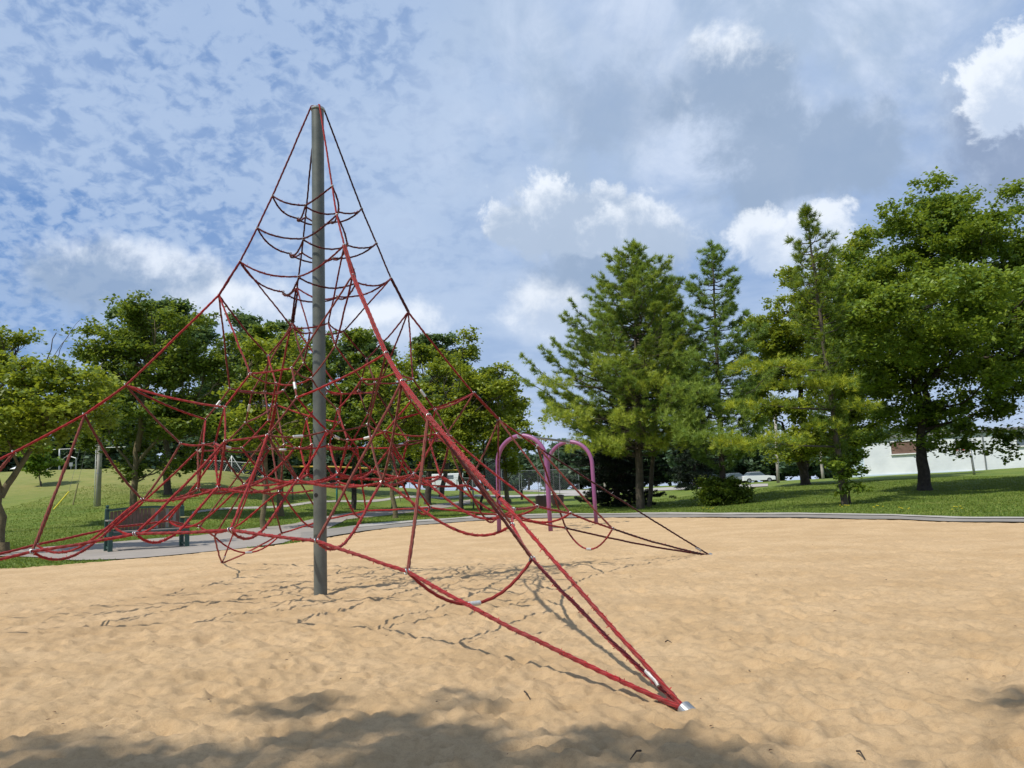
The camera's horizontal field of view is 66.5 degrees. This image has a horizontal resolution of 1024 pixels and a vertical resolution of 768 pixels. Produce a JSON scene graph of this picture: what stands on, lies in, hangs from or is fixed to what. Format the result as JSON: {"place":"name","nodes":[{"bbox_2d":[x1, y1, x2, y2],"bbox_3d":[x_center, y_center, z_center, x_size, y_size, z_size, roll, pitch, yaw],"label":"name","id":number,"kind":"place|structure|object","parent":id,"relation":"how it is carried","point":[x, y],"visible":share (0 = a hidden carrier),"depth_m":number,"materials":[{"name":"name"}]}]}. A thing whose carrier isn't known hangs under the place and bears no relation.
{"place":"outdoors","nodes":[
{"label":"outdoors","id":0,"kind":"place"},
{"bbox_2d":[0,500,469,559],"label":"path","id":1,"kind":"structure","parent":0,"point":[140,548],"depth_m":20.72,"materials":[{"name":"concrete"}]},
{"bbox_2d":[103,503,189,551],"bbox_3d":[-9.040,3.531,19.380,1.845,1.119,0.650,3,-9,-34],"label":"park bench","id":2,"kind":"object","parent":1,"relation":"on","point":[140,515],"visible":0.74,"depth_m":19.53,"materials":[{"name":"green paint"}]},
{"bbox_2d":[193,493,611,512],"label":"footpath","id":3,"kind":"structure","parent":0,"point":[302,503],"depth_m":52.20,"materials":[{"name":"concrete"}]},
{"bbox_2d":[0,517,1023,767],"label":"sand","id":4,"kind":"structure","parent":0,"point":[838,651],"depth_m":5.08,"materials":[{"name":"beige sand"}]},
{"bbox_2d":[0,104,711,711],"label":"rope pyramid","id":5,"kind":"object","parent":4,"relation":"on","point":[320,434],"visible":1,"depth_m":8.62,"materials":[{"name":"red fabric"}]},
{"bbox_2d":[496,432,597,530],"bbox_3d":[1.007,2.770,21.745,1.603,2.679,3.398,-6,-9,27],"label":"swing set","id":6,"kind":"object","parent":4,"relation":"on","point":[546,461],"visible":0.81,"depth_m":20.68,"materials":[{"name":"purple metal"}]},
{"bbox_2d":[535,441,546,506],"bbox_3d":[0.790,2.442,21.389,0.410,1.845,0.406,1,-8,-21],"label":"bucket swing","id":7,"kind":"object","parent":6,"relation":"hanging from","point":[540,500],"visible":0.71,"depth_m":21.13,"materials":[{"name":"black rubber"}]},
{"bbox_2d":[551,442,563,505],"bbox_3d":[1.259,2.548,22.292,0.410,1.845,0.406,1,-8,-21],"label":"bucket swing","id":8,"kind":"object","parent":6,"relation":"hanging from","point":[560,496],"visible":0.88,"depth_m":22.08,"materials":[{"name":"black rubber"}]},
{"bbox_2d":[0,468,1023,567],"bbox_3d":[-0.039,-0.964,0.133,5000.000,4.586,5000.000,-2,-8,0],"label":"lawn","id":9,"kind":"structure","parent":0,"point":[24,488],"depth_m":44.06,"materials":[{"name":"green plant"}]},
{"bbox_2d":[0,430,12,471],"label":"distant tree","id":10,"kind":"object","parent":9,"relation":"on","point":[6,469],"visible":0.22,"depth_m":114.21,"materials":[{"name":"green plant"}]},
{"bbox_2d":[0,423,21,471],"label":"distant tree","id":11,"kind":"object","parent":9,"relation":"on","point":[11,464],"visible":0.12,"depth_m":117.53,"materials":[{"name":"green plant"}]},
{"bbox_2d":[0,320,79,417],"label":"leafy tree","id":12,"kind":"object","parent":9,"relation":"on","point":[15,341],"visible":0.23,"depth_m":31.26,"materials":[{"name":"green plant"}]},
{"bbox_2d":[16,446,64,486],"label":"young tree","id":13,"kind":"object","parent":9,"relation":"on","point":[40,463],"visible":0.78,"depth_m":48.12,"materials":[{"name":"green plant"}]},
{"bbox_2d":[36,421,91,469],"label":"distant tree","id":14,"kind":"object","parent":9,"relation":"on","point":[64,450],"visible":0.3,"depth_m":107.67,"materials":[{"name":"green plant"}]},
{"bbox_2d":[64,456,76,469],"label":"hoop frame","id":15,"kind":"object","parent":9,"relation":"on","point":[71,464],"visible":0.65,"depth_m":71.87,"materials":[{"name":"silver metal"}]},
{"bbox_2d":[54,406,90,508],"bbox_3d":[-22.083,3.099,39.526,1.711,6.379,0.259,3,-10,-35],"label":"guy wire","id":16,"kind":"object","parent":9,"relation":"on","point":[67,492],"visible":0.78,"depth_m":38.89,"materials":[{"name":"yellow plastic"}]},
{"bbox_2d":[0,350,147,553],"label":"leafy tree","id":17,"kind":"object","parent":9,"relation":"on","point":[29,411],"visible":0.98,"depth_m":19.88,"materials":[{"name":"green plant"}]},
{"bbox_2d":[72,451,85,504],"bbox_3d":[-22.222,3.118,40.857,1.139,6.311,0.187,2,-9,-28],"label":"guy wire","id":18,"kind":"object","parent":9,"relation":"on","point":[76,488],"visible":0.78,"depth_m":40.32,"materials":[{"name":"grey metal"}]},
{"bbox_2d":[47,447,113,469],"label":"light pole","id":19,"kind":"object","parent":9,"relation":"on","point":[68,454],"visible":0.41,"depth_m":71.97,"materials":[{"name":"silver metal"}]},
{"bbox_2d":[94,359,107,506],"bbox_3d":[-20.623,2.548,39.784,1.063,7.843,0.260,-2,-8,0],"label":"utility pole","id":20,"kind":"object","parent":9,"relation":"on","point":[98,479],"visible":0.48,"depth_m":39.40,"materials":[{"name":"grey wood"}]},
{"bbox_2d":[75,413,148,468],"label":"distant tree","id":21,"kind":"object","parent":9,"relation":"on","point":[88,461],"visible":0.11,"depth_m":106.47,"materials":[{"name":"green plant"}]},
{"bbox_2d":[95,436,161,468],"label":"distant tree","id":22,"kind":"object","parent":9,"relation":"on","point":[147,459],"visible":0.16,"depth_m":106.28,"materials":[{"name":"green plant"}]},
{"bbox_2d":[53,289,246,519],"bbox_3d":[-15.925,0.934,34.772,7.716,10.370,5.737,3,-10,-35],"label":"leafy tree","id":23,"kind":"object","parent":9,"relation":"on","point":[118,351],"visible":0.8,"depth_m":34.54,"materials":[{"name":"green plant"}]},
{"bbox_2d":[94,295,243,494],"bbox_3d":[-19.240,0.689,44.443,8.673,11.410,7.180,-2,-8,0],"label":"poplar tree","id":24,"kind":"object","parent":9,"relation":"on","point":[207,334],"visible":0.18,"depth_m":43.84,"materials":[{"name":"green plant"}]},
{"bbox_2d":[155,418,202,469],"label":"distant tree","id":25,"kind":"object","parent":9,"relation":"on","point":[173,447],"visible":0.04,"depth_m":114.60,"materials":[{"name":"green plant"}]},
{"bbox_2d":[171,460,262,476],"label":"chain link fence","id":26,"kind":"object","parent":9,"relation":"on","point":[233,467],"visible":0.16,"depth_m":65.79,"materials":[{"name":"silver metal"}]},
{"bbox_2d":[185,436,249,473],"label":"distant tree","id":27,"kind":"object","parent":9,"relation":"on","point":[238,458],"visible":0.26,"depth_m":109.93,"materials":[{"name":"green plant"}]},
{"bbox_2d":[224,456,243,473],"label":"backstop post","id":28,"kind":"object","parent":9,"relation":"on","point":[231,457],"visible":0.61,"depth_m":67.88,"materials":[{"name":"silver metal"}]},
{"bbox_2d":[189,306,306,480],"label":"poplar tree","id":29,"kind":"object","parent":9,"relation":"on","point":[245,320],"visible":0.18,"depth_m":55.87,"materials":[{"name":"green plant"}]},
{"bbox_2d":[234,427,277,475],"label":"distant tree","id":30,"kind":"object","parent":9,"relation":"on","point":[270,461],"visible":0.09,"depth_m":120.86,"materials":[{"name":"green plant"}]},
{"bbox_2d":[211,330,335,528],"bbox_3d":[-9.022,1.645,29.189,3.972,7.748,4.468,2,-9,-28],"label":"leafy tree","id":31,"kind":"object","parent":9,"relation":"on","point":[235,417],"visible":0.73,"depth_m":29.07,"materials":[{"name":"green plant"}]},
{"bbox_2d":[269,466,277,478],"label":"distant tree","id":32,"kind":"object","parent":9,"relation":"on","point":[272,475],"visible":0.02,"depth_m":134.47,"materials":[{"name":"green plant"}]},
{"bbox_2d":[205,322,342,515],"bbox_3d":[-11.505,1.806,37.242,6.739,9.221,4.667,-2,-8,0],"label":"leafy tree","id":33,"kind":"object","parent":9,"relation":"on","point":[258,331],"visible":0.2,"depth_m":37.12,"materials":[{"name":"green plant"}]},
{"bbox_2d":[277,450,331,479],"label":"distant tree","id":34,"kind":"object","parent":9,"relation":"on","point":[294,461],"visible":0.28,"depth_m":118.75,"materials":[{"name":"green plant"}]},
{"bbox_2d":[275,330,421,484],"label":"poplar tree","id":35,"kind":"object","parent":9,"relation":"on","point":[347,348],"visible":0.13,"depth_m":59.73,"materials":[{"name":"green plant"}]},
{"bbox_2d":[326,450,371,481],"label":"distant tree","id":36,"kind":"object","parent":9,"relation":"on","point":[345,463],"visible":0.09,"depth_m":127.85,"materials":[{"name":"green plant"}]},
{"bbox_2d":[343,459,369,484],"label":"distant tree","id":37,"kind":"object","parent":9,"relation":"on","point":[357,481],"visible":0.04,"depth_m":143.76,"materials":[{"name":"green plant"}]},
{"bbox_2d":[308,326,405,509],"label":"leafy tree","id":38,"kind":"object","parent":9,"relation":"on","point":[357,337],"visible":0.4,"depth_m":42.58,"materials":[{"name":"green plant"}]},
{"bbox_2d":[362,444,399,487],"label":"distant tree","id":39,"kind":"object","parent":9,"relation":"on","point":[372,475],"visible":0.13,"depth_m":145.21,"materials":[{"name":"green plant"}]},
{"bbox_2d":[292,466,473,508],"bbox_3d":[-7.558,5.633,45.693,10.662,3.957,0.140,-2,-8,0],"label":"play frame","id":40,"kind":"object","parent":9,"relation":"on","point":[387,469],"visible":0.41,"depth_m":45.72,"materials":[{"name":"brown"}]},
{"bbox_2d":[372,440,426,487],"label":"distant tree","id":41,"kind":"object","parent":9,"relation":"on","point":[402,473],"visible":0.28,"depth_m":118.13,"materials":[{"name":"green plant"}]},
{"bbox_2d":[354,354,465,517],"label":"leafy tree","id":42,"kind":"object","parent":9,"relation":"on","point":[409,427],"visible":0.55,"depth_m":35.77,"materials":[{"name":"green plant"}]},
{"bbox_2d":[394,342,477,504],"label":"leafy tree","id":43,"kind":"object","parent":9,"relation":"on","point":[426,352],"visible":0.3,"depth_m":52.25,"materials":[{"name":"green plant"}]},
{"bbox_2d":[421,446,452,489],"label":"distant tree","id":44,"kind":"object","parent":9,"relation":"on","point":[441,461],"visible":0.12,"depth_m":135.64,"materials":[{"name":"green plant"}]},
{"bbox_2d":[409,477,486,490],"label":"roadside fence","id":45,"kind":"object","parent":9,"relation":"on","point":[448,489],"visible":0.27,"depth_m":91.25,"materials":[{"name":"silver metal"}]},
{"bbox_2d":[432,473,465,489],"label":"camper van","id":46,"kind":"object","parent":9,"relation":"on","point":[450,476],"visible":0.22,"depth_m":110.20,"materials":[{"name":"white paint"}]},
{"bbox_2d":[408,331,527,496],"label":"poplar tree","id":47,"kind":"object","parent":9,"relation":"on","point":[447,340],"visible":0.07,"depth_m":64.67,"materials":[{"name":"green plant"}]},
{"bbox_2d":[442,444,495,489],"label":"distant tree","id":48,"kind":"object","parent":9,"relation":"on","point":[466,476],"visible":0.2,"depth_m":136.26,"materials":[{"name":"green plant"}]},
{"bbox_2d":[422,324,522,508],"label":"leafy tree","id":49,"kind":"object","parent":9,"relation":"on","point":[490,392],"visible":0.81,"depth_m":42.16,"materials":[{"name":"green plant"}]},
{"bbox_2d":[468,361,530,509],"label":"leafy tree","id":50,"kind":"object","parent":9,"relation":"on","point":[515,403],"visible":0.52,"depth_m":44.09,"materials":[{"name":"green plant"}]},
{"bbox_2d":[483,459,519,494],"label":"backstop fence","id":51,"kind":"object","parent":9,"relation":"on","point":[502,493],"visible":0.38,"depth_m":78.45,"materials":[{"name":"silver metal"}]},
{"bbox_2d":[481,458,526,490],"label":"distant tree","id":52,"kind":"object","parent":9,"relation":"on","point":[494,482],"visible":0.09,"depth_m":145.57,"materials":[{"name":"green plant"}]},
{"bbox_2d":[485,389,551,502],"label":"leafy tree","id":53,"kind":"object","parent":9,"relation":"on","point":[510,465],"visible":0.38,"depth_m":54.34,"materials":[{"name":"green plant"}]},
{"bbox_2d":[502,451,543,490],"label":"distant tree","id":54,"kind":"object","parent":9,"relation":"on","point":[524,461],"visible":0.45,"depth_m":137.33,"materials":[{"name":"green plant"}]},
{"bbox_2d":[532,448,553,484],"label":"distant tree","id":55,"kind":"object","parent":9,"relation":"on","point":[543,457],"visible":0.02,"depth_m":147.75,"materials":[{"name":"green plant"}]},
{"bbox_2d":[521,469,579,491],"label":"chain fence","id":56,"kind":"object","parent":9,"relation":"on","point":[545,485],"visible":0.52,"depth_m":94.25,"materials":[{"name":"silver metal"}]},
{"bbox_2d":[531,443,588,490],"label":"distant tree","id":57,"kind":"object","parent":9,"relation":"on","point":[538,465],"visible":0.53,"depth_m":103.36,"materials":[{"name":"green plant"}]},
{"bbox_2d":[539,438,591,489],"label":"distant tree","id":58,"kind":"object","parent":9,"relation":"on","point":[577,486],"visible":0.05,"depth_m":130.93,"materials":[{"name":"green plant"}]},
{"bbox_2d":[576,447,635,485],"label":"distant tree","id":59,"kind":"object","parent":9,"relation":"on","point":[588,466],"visible":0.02,"depth_m":117.67,"materials":[{"name":"green plant"}]},
{"bbox_2d":[561,376,676,506],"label":"spruce tree","id":60,"kind":"object","parent":9,"relation":"on","point":[609,470],"visible":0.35,"depth_m":39.39,"materials":[{"name":"green plant"}]},
{"bbox_2d":[507,239,747,508],"bbox_3d":[5.230,-0.531,36.357,11.010,12.951,9.809,-2,-8,0],"label":"pine tree","id":61,"kind":"object","parent":9,"relation":"on","point":[638,415],"visible":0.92,"depth_m":34.73,"materials":[{"name":"green plant"}]},
{"bbox_2d":[604,274,699,506],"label":"pine tree","id":62,"kind":"object","parent":9,"relation":"on","point":[651,472],"visible":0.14,"depth_m":36.95,"materials":[{"name":"green plant"}]},
{"bbox_2d":[642,438,680,486],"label":"distant tree","id":63,"kind":"object","parent":9,"relation":"on","point":[664,476],"visible":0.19,"depth_m":111.15,"materials":[{"name":"green plant"}]},
{"bbox_2d":[666,405,719,490],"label":"spruce tree","id":64,"kind":"object","parent":9,"relation":"on","point":[687,479],"visible":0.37,"depth_m":61.32,"materials":[{"name":"green plant"}]},
{"bbox_2d":[661,443,732,474],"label":"distant tree","id":65,"kind":"object","parent":9,"relation":"on","point":[670,461],"visible":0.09,"depth_m":106.01,"materials":[{"name":"green plant"}]},
{"bbox_2d":[655,239,780,497],"bbox_3d":[8.618,-0.689,33.297,5.728,12.004,5.356,-2,-8,0],"label":"pine tree","id":66,"kind":"object","parent":9,"relation":"on","point":[691,419],"visible":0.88,"depth_m":33.02,"materials":[{"name":"green plant"}]},
{"bbox_2d":[689,475,760,505],"bbox_3d":[8.985,4.696,33.254,2.897,1.746,2.337,-2,-8,0],"label":"bush","id":67,"kind":"object","parent":9,"relation":"on","point":[730,490],"visible":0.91,"depth_m":32.69,"materials":[{"name":"green plant"}]},
{"bbox_2d":[726,473,754,482],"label":"parked car","id":68,"kind":"object","parent":9,"relation":"on","point":[735,474],"visible":0.27,"depth_m":102.40,"materials":[{"name":"silver metal"}]},
{"bbox_2d":[726,456,769,481],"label":"distant tree","id":69,"kind":"object","parent":9,"relation":"on","point":[740,470],"visible":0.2,"depth_m":116.23,"materials":[{"name":"green plant"}]},
{"bbox_2d":[734,444,779,474],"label":"distant tree","id":70,"kind":"object","parent":9,"relation":"on","point":[744,462],"visible":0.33,"depth_m":116.91,"materials":[{"name":"green plant"}]},
{"bbox_2d":[742,472,775,482],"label":"parked car","id":71,"kind":"object","parent":9,"relation":"on","point":[749,477],"visible":0.81,"depth_m":102.28,"materials":[{"name":"white paint"}]},
{"bbox_2d":[752,421,792,479],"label":"distant tree","id":72,"kind":"object","parent":9,"relation":"on","point":[779,426],"visible":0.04,"depth_m":133.12,"materials":[{"name":"green plant"}]},
{"bbox_2d":[755,438,795,481],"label":"distant tree","id":73,"kind":"object","parent":9,"relation":"on","point":[784,475],"visible":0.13,"depth_m":119.35,"materials":[{"name":"green plant"}]},
{"bbox_2d":[774,420,779,482],"bbox_3d":[19.566,4.684,57.795,0.449,5.611,0.240,-2,-8,0],"label":"utility pole","id":74,"kind":"object","parent":9,"relation":"on","point":[777,472],"visible":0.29,"depth_m":57.51,"materials":[{"name":"grey wood"}]},
{"bbox_2d":[706,201,884,504],"bbox_3d":[9.396,-1.184,26.898,6.189,11.171,3.811,-2,-8,0],"label":"pine tree","id":75,"kind":"object","parent":9,"relation":"on","point":[821,381],"visible":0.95,"depth_m":27.04,"materials":[{"name":"green plant"}]},
{"bbox_2d":[775,451,831,478],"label":"distant tree","id":76,"kind":"object","parent":9,"relation":"on","point":[813,470],"visible":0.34,"depth_m":104.84,"materials":[{"name":"green plant"}]},
{"bbox_2d":[820,452,824,478],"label":"utility pole","id":77,"kind":"object","parent":9,"relation":"on","point":[822,471],"visible":0.42,"depth_m":65.40,"materials":[{"name":"grey wood"}]},
{"bbox_2d":[730,219,915,484],"bbox_3d":[18.105,-1.916,46.592,10.979,16.051,8.425,-2,-8,0],"label":"leafy tree","id":78,"kind":"object","parent":9,"relation":"on","point":[784,340],"visible":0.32,"depth_m":45.55,"materials":[{"name":"green plant"}]},
{"bbox_2d":[814,473,832,478],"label":"distant tree","id":79,"kind":"object","parent":9,"relation":"on","point":[825,476],"visible":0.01,"depth_m":123.59,"materials":[{"name":"green plant"}]},
{"bbox_2d":[815,445,873,503],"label":"sapling tree","id":80,"kind":"object","parent":9,"relation":"on","point":[855,456],"visible":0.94,"depth_m":26.86,"materials":[{"name":"green plant"}]},
{"bbox_2d":[877,426,899,435],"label":"distant tree","id":81,"kind":"object","parent":9,"relation":"on","point":[885,431],"visible":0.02,"depth_m":131.00,"materials":[{"name":"green plant"}]},
{"bbox_2d":[809,166,1023,490],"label":"oak tree","id":82,"kind":"object","parent":9,"relation":"on","point":[882,345],"visible":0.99,"depth_m":31.94,"materials":[{"name":"green plant"}]},
{"bbox_2d":[852,427,1023,476],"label":"school building","id":83,"kind":"structure","parent":9,"relation":"on","point":[881,460],"depth_m":58.84,"materials":[{"name":"white"}]},
{"bbox_2d":[890,440,915,454],"bbox_3d":[30.143,4.874,59.995,2.020,1.060,0.161,-8,-9,34],"label":"window","id":84,"kind":"structure","parent":83,"relation":"in","point":[905,449],"depth_m":60.04,"materials":[{"name":"brown glass"}]},
{"bbox_2d":[1016,438,1023,446],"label":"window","id":85,"kind":"structure","parent":83,"relation":"in","point":[1020,443],"depth_m":55.82,"materials":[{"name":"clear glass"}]},
{"bbox_2d":[925,418,974,431],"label":"distant tree","id":86,"kind":"object","parent":9,"relation":"on","point":[948,426],"visible":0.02,"depth_m":129.29,"materials":[{"name":"green plant"}]},
{"bbox_2d":[956,449,975,474],"bbox_3d":[27.029,4.673,46.652,1.121,1.741,0.499,-2,-8,0],"label":"basketball hoop","id":87,"kind":"object","parent":9,"relation":"on","point":[973,467],"visible":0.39,"depth_m":46.60,"materials":[{"name":"white metal"}]},
{"bbox_2d":[1003,260,1023,424],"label":"oak tree","id":88,"kind":"object","parent":9,"relation":"on","point":[1019,324],"visible":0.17,"depth_m":31.43,"materials":[{"name":"green plant"}]},
{"bbox_2d":[0,0,1023,490],"label":"sky","id":89,"kind":"structure","parent":0,"point":[493,151],"materials":[{"name":"blue"}]},
{"bbox_2d":[523,484,767,493],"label":"park road","id":90,"kind":"structure","parent":0,"point":[662,488],"depth_m":76.38,"materials":[{"name":"grey asphalt"}]},
{"bbox_2d":[301,514,1023,538],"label":"sandpit edge path","id":91,"kind":"structure","parent":0,"point":[336,531],"depth_m":23.91,"materials":[{"name":"grey concrete"}]},
{"bbox_2d":[359,512,1023,526],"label":"kerb","id":92,"kind":"structure","parent":91,"relation":"on","point":[375,524],"depth_m":27.30,"materials":[{"name":"concrete"}]}
]}

